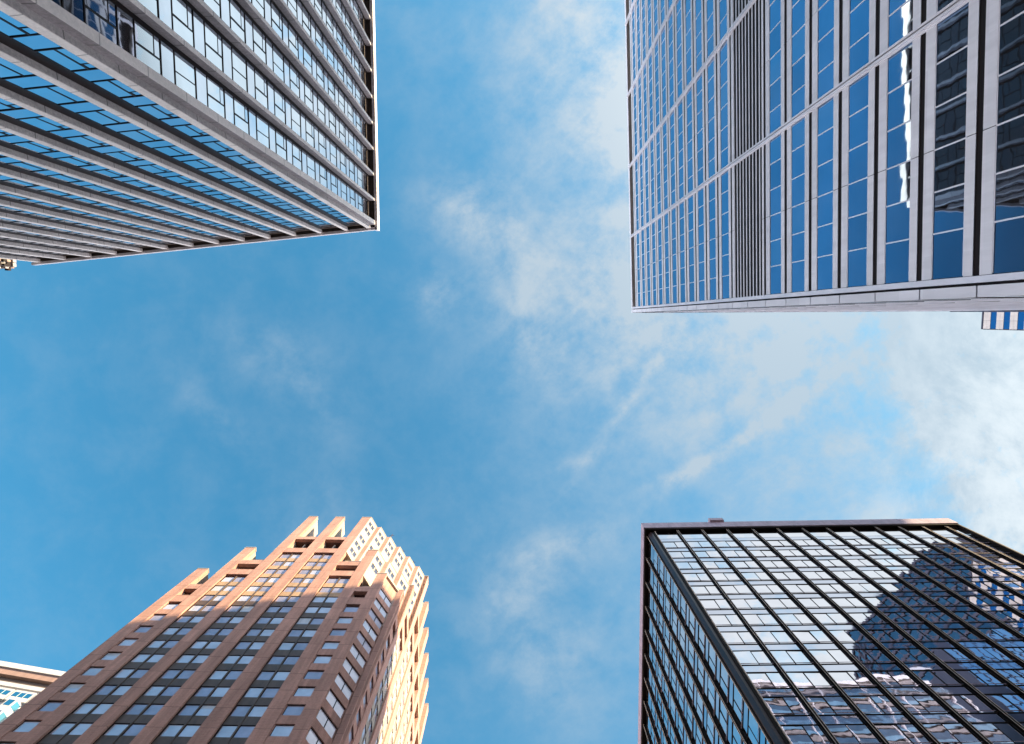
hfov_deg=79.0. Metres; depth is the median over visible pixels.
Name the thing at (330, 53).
window
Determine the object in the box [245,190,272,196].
window
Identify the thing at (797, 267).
window
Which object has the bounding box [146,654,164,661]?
window
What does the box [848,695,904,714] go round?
window
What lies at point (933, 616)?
window
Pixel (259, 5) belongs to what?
window
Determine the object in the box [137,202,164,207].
window
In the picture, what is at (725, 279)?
window
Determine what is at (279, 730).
window
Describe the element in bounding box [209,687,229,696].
window
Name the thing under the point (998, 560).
window
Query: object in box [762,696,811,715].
window
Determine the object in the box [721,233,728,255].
window
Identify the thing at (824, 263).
window
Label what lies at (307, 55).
window
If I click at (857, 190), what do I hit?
window
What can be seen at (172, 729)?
window
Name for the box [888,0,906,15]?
window
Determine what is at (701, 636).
window
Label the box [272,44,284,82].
window
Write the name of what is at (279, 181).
window
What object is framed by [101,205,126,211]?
window
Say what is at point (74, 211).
window
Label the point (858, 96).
window
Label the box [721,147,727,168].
window
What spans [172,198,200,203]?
window
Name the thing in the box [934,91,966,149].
window
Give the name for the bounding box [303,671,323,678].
window
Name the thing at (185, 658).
window
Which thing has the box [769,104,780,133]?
window
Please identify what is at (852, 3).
window
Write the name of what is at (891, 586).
window
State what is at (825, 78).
window
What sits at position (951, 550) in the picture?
window
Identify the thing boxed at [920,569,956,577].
window
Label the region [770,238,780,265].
window
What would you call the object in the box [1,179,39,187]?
window
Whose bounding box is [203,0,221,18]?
window
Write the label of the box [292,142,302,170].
window
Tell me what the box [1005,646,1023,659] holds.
window
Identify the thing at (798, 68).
window
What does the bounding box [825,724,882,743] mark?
window
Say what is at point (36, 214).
window
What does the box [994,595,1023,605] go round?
window
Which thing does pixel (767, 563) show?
window
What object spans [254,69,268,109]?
window
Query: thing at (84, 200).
window
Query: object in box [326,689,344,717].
window
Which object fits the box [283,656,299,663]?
window
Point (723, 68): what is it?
window
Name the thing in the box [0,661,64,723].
apartment tower
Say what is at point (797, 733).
window
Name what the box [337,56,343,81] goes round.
window
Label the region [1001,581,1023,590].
window
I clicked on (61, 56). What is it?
window
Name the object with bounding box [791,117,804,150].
window
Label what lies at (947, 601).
window
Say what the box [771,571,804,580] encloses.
window
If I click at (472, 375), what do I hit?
sky
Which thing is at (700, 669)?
window
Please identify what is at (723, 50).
window
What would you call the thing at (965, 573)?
window
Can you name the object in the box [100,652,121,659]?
window
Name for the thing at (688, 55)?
window
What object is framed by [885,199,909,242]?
window
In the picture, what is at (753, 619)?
window
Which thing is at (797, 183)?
window
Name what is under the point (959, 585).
window
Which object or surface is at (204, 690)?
window
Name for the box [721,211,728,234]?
window
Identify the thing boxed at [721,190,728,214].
window
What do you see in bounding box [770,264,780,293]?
window
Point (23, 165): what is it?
window
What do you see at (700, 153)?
window
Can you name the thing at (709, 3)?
window
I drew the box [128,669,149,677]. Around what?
window
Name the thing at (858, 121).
window
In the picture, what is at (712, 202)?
window
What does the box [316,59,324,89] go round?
window
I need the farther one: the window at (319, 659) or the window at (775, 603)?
the window at (319, 659)
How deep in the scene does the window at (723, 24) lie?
59.76 m
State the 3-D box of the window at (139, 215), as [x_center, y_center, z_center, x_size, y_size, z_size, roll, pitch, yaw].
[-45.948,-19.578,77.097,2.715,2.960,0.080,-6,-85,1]
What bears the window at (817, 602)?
in the office tower at (888, 631)
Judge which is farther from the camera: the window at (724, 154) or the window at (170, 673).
the window at (170, 673)
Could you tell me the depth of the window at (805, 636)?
66.60 m
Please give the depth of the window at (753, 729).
55.50 m
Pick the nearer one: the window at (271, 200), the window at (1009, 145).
the window at (1009, 145)
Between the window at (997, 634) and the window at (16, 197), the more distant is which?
the window at (997, 634)
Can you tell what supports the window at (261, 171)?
in the office tower at (133, 127)
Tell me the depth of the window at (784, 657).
62.74 m
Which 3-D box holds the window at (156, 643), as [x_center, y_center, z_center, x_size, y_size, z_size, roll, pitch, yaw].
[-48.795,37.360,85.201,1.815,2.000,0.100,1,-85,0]
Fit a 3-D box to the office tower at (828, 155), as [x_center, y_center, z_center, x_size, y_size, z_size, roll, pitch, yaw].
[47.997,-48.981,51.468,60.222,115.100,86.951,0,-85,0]
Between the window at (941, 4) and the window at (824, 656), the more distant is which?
the window at (824, 656)
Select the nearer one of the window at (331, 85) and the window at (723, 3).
the window at (723, 3)
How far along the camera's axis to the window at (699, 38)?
67.44 m
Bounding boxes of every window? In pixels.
[0,11,40,37]
[0,57,36,79]
[0,98,24,111]
[0,130,16,136]
[0,194,33,200]
[0,206,24,212]
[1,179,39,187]
[6,162,47,171]
[9,141,60,153]
[12,721,40,731]
[16,116,72,131]
[21,223,46,227]
[24,85,87,104]
[26,213,55,218]
[31,202,62,208]
[34,47,97,71]
[37,701,64,710]
[39,189,71,196]
[45,174,83,182]
[49,722,76,734]
[52,0,63,7]
[53,156,96,166]
[57,220,83,224]
[61,683,85,692]
[64,135,111,148]
[64,209,90,214]
[67,723,92,734]
[70,198,100,204]
[73,703,97,713]
[76,110,129,125]
[79,185,114,192]
[81,667,104,674]
[83,0,118,45]
[90,169,129,178]
[90,216,115,220]
[90,703,113,713]
[91,79,142,98]
[93,685,116,694]
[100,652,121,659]
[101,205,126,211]
[102,151,144,161]
[103,723,129,734]
[109,194,139,200]
[110,685,132,694]
[113,668,134,677]
[117,129,165,142]
[118,639,137,645]
[121,723,146,735]
[123,180,156,187]
[124,703,147,714]
[125,212,150,217]
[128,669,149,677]
[130,654,150,661]
[133,19,162,75]
[134,626,152,632]
[135,104,179,119]
[135,164,172,173]
[137,0,159,18]
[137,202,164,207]
[141,704,164,714]
[143,686,164,695]
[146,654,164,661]
[147,640,165,647]
[148,189,178,196]
[152,145,193,156]
[159,686,180,695]
[159,724,183,735]
[160,209,184,213]
[160,669,181,677]
[161,640,179,647]
[163,175,196,183]
[171,0,194,47]
[171,124,210,137]
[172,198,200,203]
[173,50,196,98]
[175,654,195,662]
[175,669,195,678]
[177,704,199,714]
[178,724,200,736]
[181,159,216,169]
[188,185,217,192]
[190,641,207,647]
[191,655,209,662]
[193,205,217,210]
[194,686,213,695]
[194,705,215,715]
[202,141,235,151]
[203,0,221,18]
[204,21,223,71]
[205,641,221,648]
[206,76,225,118]
[206,171,238,179]
[208,670,227,678]
[209,194,236,200]
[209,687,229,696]
[214,725,237,736]
[222,655,240,662]
[224,670,242,678]
[228,155,255,164]
[228,181,256,188]
[229,0,245,42]
[230,705,251,715]
[231,47,247,91]
[233,97,249,134]
[233,725,255,737]
[236,655,254,663]
[243,687,263,696]
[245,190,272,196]
[247,705,267,716]
[248,167,274,175]
[251,0,264,18]
[252,22,266,64]
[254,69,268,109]
[256,114,269,148]
[256,671,274,679]
[260,687,279,697]
[262,197,286,203]
[267,656,284,663]
[268,177,291,184]
[270,725,293,735]
[271,2,282,39]
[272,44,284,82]
[272,671,290,679]
[274,87,285,123]
[275,129,287,160]
[282,705,304,714]
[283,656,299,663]
[287,0,297,18]
[288,23,298,58]
[289,63,299,97]
[291,104,301,136]
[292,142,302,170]
[293,687,314,695]
[302,6,311,37]
[303,43,312,74]
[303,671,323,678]
[304,80,313,111]
[305,117,314,147]
[306,728,322,743]
[307,155,315,179]
[313,656,331,662]
[314,0,322,19]
[315,24,323,54]
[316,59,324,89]
[316,708,336,737]
[317,94,325,123]
[318,129,326,157]
[319,164,327,187]
[326,9,333,35]
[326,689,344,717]
[327,42,334,69]
[328,76,334,100]
[329,108,335,133]
[330,141,336,166]
[335,673,351,699]
[336,0,342,19]
[336,25,342,49]
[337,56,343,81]
[338,88,344,112]
[343,658,358,682]
[350,644,365,667]
[357,631,371,653]
[363,619,376,640]
[368,609,381,628]
[374,598,386,617]
[379,589,391,606]
[682,573,712,581]
[685,8,690,33]
[686,28,690,52]
[686,47,690,71]
[686,704,692,739]
[687,670,693,707]
[688,639,694,673]
[690,585,722,594]
[695,11,701,36]
[696,30,701,56]
[696,50,701,72]
[696,73,701,95]
[696,90,701,113]
[696,689,703,727]
[697,109,702,132]
[697,128,702,151]
[697,148,702,170]
[697,624,705,661]
[697,656,704,695]
[699,599,733,609]
[706,0,712,19]
[706,712,714,743]
[707,12,713,40]
[707,32,713,57]
[707,57,713,81]
[707,75,713,101]
[707,676,715,717]
[708,96,713,121]
[708,117,714,141]
[708,137,714,161]
[708,157,714,178]
[708,641,716,681]
[709,180,714,200]
[709,198,714,220]
[709,218,715,239]
[709,238,715,259]
[709,614,745,626]
[710,278,715,299]
[711,572,742,580]
[718,697,727,740]
[719,0,726,23]
[719,14,726,39]
[719,661,728,704]
[720,40,726,65]
[720,59,727,87]
[720,80,727,109]
[720,102,727,130]
[720,125,727,150]
[720,585,753,594]
[720,631,758,644]
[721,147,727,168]
[721,171,727,193]
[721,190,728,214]
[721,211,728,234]
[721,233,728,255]
[722,254,728,275]
[722,275,728,298]
[731,560,761,568]
[731,598,766,609]
[731,722,742,743]
[732,650,774,665]
[732,683,743,730]
[741,572,773,580]
[742,614,781,625]
[746,672,791,688]
[747,708,759,743]
[752,584,786,593]
[755,630,796,643]
[759,560,791,567]
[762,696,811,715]
[763,598,801,608]
[769,0,780,32]
[769,20,780,59]
[769,48,780,85]
[769,76,780,111]
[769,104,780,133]
[769,134,780,164]
[769,158,780,189]
[769,650,814,664]
[770,185,781,215]
[770,212,780,240]
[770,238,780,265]
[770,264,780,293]
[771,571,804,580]
[776,613,816,625]
[780,724,832,743]
[783,584,819,593]
[785,671,834,688]
[789,560,821,567]
[791,0,804,36]
[791,24,804,65]
[791,54,804,94]
[791,84,804,117]
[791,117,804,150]
[791,143,804,178]
[791,173,804,206]
[791,202,804,234]
[791,231,804,261]
[791,260,804,291]
[791,630,834,643]
[797,597,835,608]
[801,571,835,579]
[804,695,857,715]
[808,649,855,664]
[812,613,853,624]
[816,583,851,592]
[817,0,833,41]
[817,27,833,72]
[817,60,833,98]
[817,97,833,135]
[817,126,833,165]
[817,159,832,196]
[817,190,833,226]
[817,222,832,256]
[817,254,832,289]
[817,559,849,567]
[818,0,826,8]
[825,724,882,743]
[827,670,878,687]
[829,629,873,642]
[830,597,869,607]
[832,570,865,579]
[846,559,879,566]
[847,212,866,250]
[847,247,866,286]
[847,583,884,592]
[847,612,889,624]
[848,72,868,116]
[848,105,868,150]
[848,141,867,183]
[848,176,868,217]
[848,648,896,663]
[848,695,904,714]
[849,0,862,12]
[849,0,869,46]
[849,32,868,75]
[861,570,896,578]
[864,596,903,607]
[866,629,911,642]
[869,670,922,687]
[873,723,932,743]
[875,558,906,566]
[878,582,915,591]
[883,612,925,623]
[884,238,909,283]
[885,159,910,205]
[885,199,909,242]
[886,79,911,131]
[886,119,911,168]
[887,0,913,47]
[887,41,912,92]
[887,648,937,662]
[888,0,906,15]
[891,569,925,578]
[894,694,951,713]
[896,596,937,606]
[902,558,936,565]
[904,628,949,641]
[909,582,947,591]
[912,669,965,686]
[917,611,960,622]
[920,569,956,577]
[921,722,984,743]
[927,647,977,662]
[929,595,970,606]
[931,227,963,278]
[931,557,962,565]
[932,183,964,233]
[933,137,965,191]
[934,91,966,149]
[935,2,968,63]
[935,45,967,106]
[936,0,952,12]
[938,547,969,553]
[938,694,998,713]
[940,581,978,590]
[940,628,986,641]
[949,569,985,577]
[951,611,996,622]
[953,669,1008,685]
[957,557,990,564]
[961,595,1003,605]
[965,647,1017,661]
[970,581,1009,590]
[970,722,1023,743]
[977,627,1023,640]
[979,568,1013,576]
[984,557,1018,564]
[984,693,1023,712]
[985,610,1023,622]
[992,215,1023,273]
[993,165,1023,220]
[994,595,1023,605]
[995,114,1023,172]
[995,668,1023,685]
[996,62,1023,124]
[997,11,1023,75]
[999,0,1023,24]
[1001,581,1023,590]
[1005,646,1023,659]
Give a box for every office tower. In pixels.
[0,0,379,264]
[625,0,1023,312]
[638,518,1023,743]
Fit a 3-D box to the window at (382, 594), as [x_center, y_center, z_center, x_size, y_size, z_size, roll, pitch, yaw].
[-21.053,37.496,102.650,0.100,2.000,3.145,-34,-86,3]
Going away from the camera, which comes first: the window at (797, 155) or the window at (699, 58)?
the window at (797, 155)
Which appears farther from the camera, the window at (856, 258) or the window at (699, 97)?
the window at (699, 97)
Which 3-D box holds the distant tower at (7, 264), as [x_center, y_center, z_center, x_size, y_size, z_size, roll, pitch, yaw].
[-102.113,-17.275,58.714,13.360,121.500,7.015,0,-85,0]
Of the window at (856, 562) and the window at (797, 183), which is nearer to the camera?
the window at (797, 183)
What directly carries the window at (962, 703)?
in the office tower at (888, 631)
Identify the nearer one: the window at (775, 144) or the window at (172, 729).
the window at (775, 144)
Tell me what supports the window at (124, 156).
in the office tower at (133, 127)
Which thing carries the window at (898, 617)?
in the office tower at (888, 631)
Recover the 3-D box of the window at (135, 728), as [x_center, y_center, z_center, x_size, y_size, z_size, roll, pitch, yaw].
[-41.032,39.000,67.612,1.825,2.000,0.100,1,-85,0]
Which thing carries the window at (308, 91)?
in the office tower at (133, 127)
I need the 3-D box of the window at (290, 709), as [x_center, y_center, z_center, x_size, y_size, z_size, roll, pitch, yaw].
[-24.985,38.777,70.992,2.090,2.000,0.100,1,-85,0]
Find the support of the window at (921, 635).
in the office tower at (888, 631)
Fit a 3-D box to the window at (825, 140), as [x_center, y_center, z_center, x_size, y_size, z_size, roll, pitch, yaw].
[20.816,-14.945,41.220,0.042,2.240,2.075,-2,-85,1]
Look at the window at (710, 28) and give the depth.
63.55 m
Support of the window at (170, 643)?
in the brick tower at (301, 634)
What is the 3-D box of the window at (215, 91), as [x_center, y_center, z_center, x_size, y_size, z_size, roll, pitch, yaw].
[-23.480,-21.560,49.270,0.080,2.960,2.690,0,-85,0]
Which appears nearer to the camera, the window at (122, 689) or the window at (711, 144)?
the window at (711, 144)
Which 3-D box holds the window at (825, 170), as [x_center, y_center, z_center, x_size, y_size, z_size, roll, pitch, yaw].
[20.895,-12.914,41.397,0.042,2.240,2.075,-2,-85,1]
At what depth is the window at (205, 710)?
71.10 m
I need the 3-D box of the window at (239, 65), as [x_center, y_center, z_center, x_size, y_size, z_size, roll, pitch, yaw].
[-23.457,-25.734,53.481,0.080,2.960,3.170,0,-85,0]
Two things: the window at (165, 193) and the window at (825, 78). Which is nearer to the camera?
the window at (825, 78)
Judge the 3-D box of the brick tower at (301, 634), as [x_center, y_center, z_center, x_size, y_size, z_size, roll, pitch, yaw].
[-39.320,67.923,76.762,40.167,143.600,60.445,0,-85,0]
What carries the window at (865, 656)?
in the office tower at (888, 631)
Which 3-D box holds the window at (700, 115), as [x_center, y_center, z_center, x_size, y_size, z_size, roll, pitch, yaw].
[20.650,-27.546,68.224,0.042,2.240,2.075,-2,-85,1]
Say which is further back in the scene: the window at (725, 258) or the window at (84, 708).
the window at (84, 708)
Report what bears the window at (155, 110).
in the office tower at (133, 127)
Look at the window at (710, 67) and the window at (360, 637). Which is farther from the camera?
the window at (360, 637)
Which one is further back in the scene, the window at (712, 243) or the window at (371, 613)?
the window at (371, 613)
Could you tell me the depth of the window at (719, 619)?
70.58 m
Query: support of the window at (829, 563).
in the office tower at (888, 631)
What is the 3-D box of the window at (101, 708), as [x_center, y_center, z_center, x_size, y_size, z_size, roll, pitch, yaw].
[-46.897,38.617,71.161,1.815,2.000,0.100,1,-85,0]
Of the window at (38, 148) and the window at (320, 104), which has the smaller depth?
the window at (38, 148)
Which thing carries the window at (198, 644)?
in the brick tower at (301, 634)
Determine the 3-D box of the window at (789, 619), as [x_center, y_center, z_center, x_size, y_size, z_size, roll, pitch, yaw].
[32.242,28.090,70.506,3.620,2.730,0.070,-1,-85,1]
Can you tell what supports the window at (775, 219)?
in the office tower at (828, 155)
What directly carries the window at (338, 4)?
in the office tower at (133, 127)
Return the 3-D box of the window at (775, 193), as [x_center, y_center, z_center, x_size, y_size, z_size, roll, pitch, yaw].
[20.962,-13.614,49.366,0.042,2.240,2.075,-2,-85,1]
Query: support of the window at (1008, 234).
in the office tower at (828, 155)
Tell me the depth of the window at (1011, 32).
25.72 m
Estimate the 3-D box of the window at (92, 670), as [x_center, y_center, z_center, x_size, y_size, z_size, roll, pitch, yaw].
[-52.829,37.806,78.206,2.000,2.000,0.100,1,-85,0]
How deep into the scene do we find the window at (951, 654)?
62.55 m
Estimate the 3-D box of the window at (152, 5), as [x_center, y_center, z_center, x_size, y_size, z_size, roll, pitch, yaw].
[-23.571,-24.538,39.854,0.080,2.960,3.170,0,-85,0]
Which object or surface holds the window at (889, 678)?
in the office tower at (888, 631)
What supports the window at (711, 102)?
in the office tower at (828, 155)
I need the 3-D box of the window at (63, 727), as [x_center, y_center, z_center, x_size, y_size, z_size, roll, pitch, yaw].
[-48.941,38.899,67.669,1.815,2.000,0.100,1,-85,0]
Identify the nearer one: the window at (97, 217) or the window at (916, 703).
the window at (916, 703)
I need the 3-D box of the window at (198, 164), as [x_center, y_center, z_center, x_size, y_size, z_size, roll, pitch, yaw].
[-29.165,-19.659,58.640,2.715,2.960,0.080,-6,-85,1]
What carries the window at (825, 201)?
in the office tower at (828, 155)
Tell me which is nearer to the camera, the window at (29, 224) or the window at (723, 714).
the window at (723, 714)
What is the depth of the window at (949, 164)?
29.60 m
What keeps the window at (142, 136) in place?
in the office tower at (133, 127)
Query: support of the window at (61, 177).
in the office tower at (133, 127)
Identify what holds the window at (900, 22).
in the office tower at (828, 155)
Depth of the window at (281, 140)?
62.89 m
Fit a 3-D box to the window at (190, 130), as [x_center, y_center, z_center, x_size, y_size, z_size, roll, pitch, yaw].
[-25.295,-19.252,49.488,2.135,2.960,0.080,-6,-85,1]
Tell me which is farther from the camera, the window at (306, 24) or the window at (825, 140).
the window at (306, 24)
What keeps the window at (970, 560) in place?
in the office tower at (888, 631)
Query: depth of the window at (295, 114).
66.97 m
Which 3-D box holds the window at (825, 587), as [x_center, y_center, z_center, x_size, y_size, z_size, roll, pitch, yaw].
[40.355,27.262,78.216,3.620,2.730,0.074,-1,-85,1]
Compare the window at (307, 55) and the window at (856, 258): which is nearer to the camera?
the window at (856, 258)
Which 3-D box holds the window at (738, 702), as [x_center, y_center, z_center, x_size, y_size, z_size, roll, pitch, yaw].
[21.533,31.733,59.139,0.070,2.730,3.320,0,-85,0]
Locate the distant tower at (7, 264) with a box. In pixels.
[0,258,16,270]
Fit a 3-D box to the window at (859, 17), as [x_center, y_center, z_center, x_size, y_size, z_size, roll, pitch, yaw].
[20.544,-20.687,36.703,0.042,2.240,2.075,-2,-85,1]
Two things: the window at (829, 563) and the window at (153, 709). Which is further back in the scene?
the window at (829, 563)
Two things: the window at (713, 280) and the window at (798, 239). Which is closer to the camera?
the window at (798, 239)
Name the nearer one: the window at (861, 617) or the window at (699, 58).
the window at (699, 58)
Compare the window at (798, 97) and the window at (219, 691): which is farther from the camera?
the window at (219, 691)
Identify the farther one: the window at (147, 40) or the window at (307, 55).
the window at (307, 55)
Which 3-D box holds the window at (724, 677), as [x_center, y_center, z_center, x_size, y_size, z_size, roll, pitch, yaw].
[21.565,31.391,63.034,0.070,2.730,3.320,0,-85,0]
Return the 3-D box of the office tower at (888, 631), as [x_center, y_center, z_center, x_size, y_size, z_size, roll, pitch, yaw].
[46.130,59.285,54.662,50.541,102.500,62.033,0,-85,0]
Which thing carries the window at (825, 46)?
in the office tower at (828, 155)
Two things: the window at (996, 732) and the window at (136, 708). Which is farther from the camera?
the window at (136, 708)
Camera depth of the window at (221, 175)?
63.22 m
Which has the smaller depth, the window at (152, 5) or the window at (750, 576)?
the window at (152, 5)
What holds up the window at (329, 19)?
in the office tower at (133, 127)
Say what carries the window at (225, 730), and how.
in the brick tower at (301, 634)
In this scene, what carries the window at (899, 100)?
in the office tower at (828, 155)
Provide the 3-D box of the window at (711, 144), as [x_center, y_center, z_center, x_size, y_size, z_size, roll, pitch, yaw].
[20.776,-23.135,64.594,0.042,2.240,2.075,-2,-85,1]
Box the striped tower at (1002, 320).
[981,312,1023,330]
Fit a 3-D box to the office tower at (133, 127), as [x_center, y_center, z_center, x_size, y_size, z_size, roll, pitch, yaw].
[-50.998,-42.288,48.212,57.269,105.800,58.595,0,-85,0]
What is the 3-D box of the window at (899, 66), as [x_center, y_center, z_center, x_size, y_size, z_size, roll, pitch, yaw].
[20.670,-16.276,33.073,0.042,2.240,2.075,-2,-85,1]
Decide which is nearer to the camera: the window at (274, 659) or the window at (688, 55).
the window at (688, 55)
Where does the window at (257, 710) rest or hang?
in the brick tower at (301, 634)
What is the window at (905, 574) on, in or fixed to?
in the office tower at (888, 631)
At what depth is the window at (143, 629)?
88.91 m
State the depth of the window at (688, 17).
71.15 m
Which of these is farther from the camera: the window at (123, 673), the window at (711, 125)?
the window at (123, 673)
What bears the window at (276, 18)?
in the office tower at (133, 127)
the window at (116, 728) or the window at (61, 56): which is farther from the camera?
the window at (116, 728)
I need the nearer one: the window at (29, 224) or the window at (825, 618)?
the window at (825, 618)
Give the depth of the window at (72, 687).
74.97 m
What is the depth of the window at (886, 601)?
74.24 m
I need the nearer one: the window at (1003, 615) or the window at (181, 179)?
the window at (181, 179)
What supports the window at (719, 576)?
in the office tower at (888, 631)
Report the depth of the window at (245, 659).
81.70 m
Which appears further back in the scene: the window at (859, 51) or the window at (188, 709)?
the window at (188, 709)
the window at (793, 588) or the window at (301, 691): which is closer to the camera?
the window at (301, 691)
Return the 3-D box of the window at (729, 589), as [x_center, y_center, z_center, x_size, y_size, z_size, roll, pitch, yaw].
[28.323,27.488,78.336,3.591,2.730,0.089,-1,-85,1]
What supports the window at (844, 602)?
in the office tower at (888, 631)
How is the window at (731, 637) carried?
in the office tower at (888, 631)
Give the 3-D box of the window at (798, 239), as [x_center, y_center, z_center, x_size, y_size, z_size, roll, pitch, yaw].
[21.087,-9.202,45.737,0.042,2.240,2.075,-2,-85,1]
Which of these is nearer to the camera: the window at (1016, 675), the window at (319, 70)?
the window at (1016, 675)
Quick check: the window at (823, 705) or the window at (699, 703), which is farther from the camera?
the window at (699, 703)
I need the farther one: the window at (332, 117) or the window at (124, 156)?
the window at (332, 117)
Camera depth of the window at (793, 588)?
78.13 m
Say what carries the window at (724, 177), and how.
in the office tower at (828, 155)
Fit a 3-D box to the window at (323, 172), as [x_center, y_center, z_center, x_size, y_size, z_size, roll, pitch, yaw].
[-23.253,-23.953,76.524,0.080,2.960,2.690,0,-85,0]
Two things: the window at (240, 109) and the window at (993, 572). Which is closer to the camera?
the window at (240, 109)
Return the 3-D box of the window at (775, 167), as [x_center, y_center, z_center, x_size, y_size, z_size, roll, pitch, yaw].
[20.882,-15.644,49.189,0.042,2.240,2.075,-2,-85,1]
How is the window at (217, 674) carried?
in the brick tower at (301, 634)
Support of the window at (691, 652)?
in the office tower at (888, 631)
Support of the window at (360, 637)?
in the brick tower at (301, 634)
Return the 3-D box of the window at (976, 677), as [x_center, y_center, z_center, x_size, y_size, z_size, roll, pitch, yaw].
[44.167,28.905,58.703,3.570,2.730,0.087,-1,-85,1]
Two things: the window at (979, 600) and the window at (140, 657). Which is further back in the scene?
the window at (140, 657)
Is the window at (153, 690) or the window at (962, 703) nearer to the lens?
the window at (962, 703)
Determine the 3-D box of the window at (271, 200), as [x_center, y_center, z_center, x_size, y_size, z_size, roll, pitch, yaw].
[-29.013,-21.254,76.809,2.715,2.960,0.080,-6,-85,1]
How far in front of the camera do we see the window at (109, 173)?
58.80 m
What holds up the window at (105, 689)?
in the brick tower at (301, 634)
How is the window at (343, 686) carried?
in the brick tower at (301, 634)
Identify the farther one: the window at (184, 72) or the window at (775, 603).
the window at (775, 603)
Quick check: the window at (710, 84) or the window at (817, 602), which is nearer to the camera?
the window at (710, 84)
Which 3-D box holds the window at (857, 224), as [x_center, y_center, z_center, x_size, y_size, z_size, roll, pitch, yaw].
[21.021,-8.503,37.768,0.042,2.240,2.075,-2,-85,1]
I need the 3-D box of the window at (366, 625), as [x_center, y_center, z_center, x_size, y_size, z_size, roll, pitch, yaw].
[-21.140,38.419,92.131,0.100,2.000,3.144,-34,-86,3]
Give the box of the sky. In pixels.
[0,0,1023,743]
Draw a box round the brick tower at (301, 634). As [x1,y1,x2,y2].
[0,516,428,743]
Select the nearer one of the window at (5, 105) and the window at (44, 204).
the window at (5, 105)
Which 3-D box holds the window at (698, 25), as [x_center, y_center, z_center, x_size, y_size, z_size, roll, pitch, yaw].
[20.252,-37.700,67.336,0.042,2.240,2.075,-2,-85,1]
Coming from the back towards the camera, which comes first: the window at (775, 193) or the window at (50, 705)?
the window at (50, 705)
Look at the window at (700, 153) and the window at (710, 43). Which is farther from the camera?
the window at (700, 153)
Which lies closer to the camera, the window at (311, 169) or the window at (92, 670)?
the window at (311, 169)
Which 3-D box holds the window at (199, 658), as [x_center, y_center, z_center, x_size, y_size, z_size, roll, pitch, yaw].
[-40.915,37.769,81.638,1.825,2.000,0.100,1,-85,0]
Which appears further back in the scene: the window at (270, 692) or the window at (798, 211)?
the window at (270, 692)
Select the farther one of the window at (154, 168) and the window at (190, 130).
the window at (154, 168)
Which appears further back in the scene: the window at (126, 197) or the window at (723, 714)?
the window at (126, 197)
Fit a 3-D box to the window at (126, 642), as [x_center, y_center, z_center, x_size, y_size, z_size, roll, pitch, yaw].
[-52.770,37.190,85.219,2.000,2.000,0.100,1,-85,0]
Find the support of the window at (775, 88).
in the office tower at (828, 155)
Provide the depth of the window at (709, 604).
74.48 m
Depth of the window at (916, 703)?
54.88 m
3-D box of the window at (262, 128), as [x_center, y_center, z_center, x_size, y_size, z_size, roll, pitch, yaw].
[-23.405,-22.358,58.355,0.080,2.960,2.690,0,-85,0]
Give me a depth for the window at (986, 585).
77.98 m
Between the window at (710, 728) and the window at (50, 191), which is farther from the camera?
the window at (710, 728)
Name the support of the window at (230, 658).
in the brick tower at (301, 634)
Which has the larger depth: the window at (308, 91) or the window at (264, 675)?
the window at (264, 675)
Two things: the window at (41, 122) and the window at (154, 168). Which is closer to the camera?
the window at (41, 122)
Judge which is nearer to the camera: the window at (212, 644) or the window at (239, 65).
the window at (239, 65)
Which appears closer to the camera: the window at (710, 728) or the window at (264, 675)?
the window at (710, 728)
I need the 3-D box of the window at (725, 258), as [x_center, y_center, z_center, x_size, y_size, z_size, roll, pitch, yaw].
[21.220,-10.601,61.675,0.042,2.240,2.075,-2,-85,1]
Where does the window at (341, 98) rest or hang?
in the office tower at (133, 127)
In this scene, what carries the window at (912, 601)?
in the office tower at (888, 631)
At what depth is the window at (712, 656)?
66.93 m
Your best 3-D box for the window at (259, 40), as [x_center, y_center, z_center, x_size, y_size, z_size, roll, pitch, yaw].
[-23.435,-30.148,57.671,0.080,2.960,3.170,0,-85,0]
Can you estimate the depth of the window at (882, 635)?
66.56 m
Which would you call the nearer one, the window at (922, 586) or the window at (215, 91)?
the window at (215, 91)
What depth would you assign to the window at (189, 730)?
67.65 m
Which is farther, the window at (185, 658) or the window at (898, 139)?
the window at (185, 658)
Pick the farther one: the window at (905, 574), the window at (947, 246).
the window at (905, 574)
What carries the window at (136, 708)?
in the brick tower at (301, 634)
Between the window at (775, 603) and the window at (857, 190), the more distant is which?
the window at (775, 603)
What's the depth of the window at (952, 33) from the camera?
29.06 m
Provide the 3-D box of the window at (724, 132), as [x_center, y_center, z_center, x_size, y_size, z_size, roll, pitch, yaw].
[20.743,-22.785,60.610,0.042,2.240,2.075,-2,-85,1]
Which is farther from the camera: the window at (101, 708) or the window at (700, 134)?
the window at (101, 708)
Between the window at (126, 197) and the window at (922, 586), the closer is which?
the window at (126, 197)
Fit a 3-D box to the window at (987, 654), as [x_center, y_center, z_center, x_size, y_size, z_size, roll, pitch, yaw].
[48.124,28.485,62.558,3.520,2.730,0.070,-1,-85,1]
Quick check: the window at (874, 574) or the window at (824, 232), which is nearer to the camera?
the window at (824, 232)
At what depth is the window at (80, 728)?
67.61 m
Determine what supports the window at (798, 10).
in the office tower at (828, 155)
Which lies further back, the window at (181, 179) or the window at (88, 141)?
the window at (181, 179)
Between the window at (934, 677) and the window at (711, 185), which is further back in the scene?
the window at (711, 185)
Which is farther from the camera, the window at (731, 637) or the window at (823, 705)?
the window at (731, 637)
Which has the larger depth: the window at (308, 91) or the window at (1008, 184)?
the window at (308, 91)
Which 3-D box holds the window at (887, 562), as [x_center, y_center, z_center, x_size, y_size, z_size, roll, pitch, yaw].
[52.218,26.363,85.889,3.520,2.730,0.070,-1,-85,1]

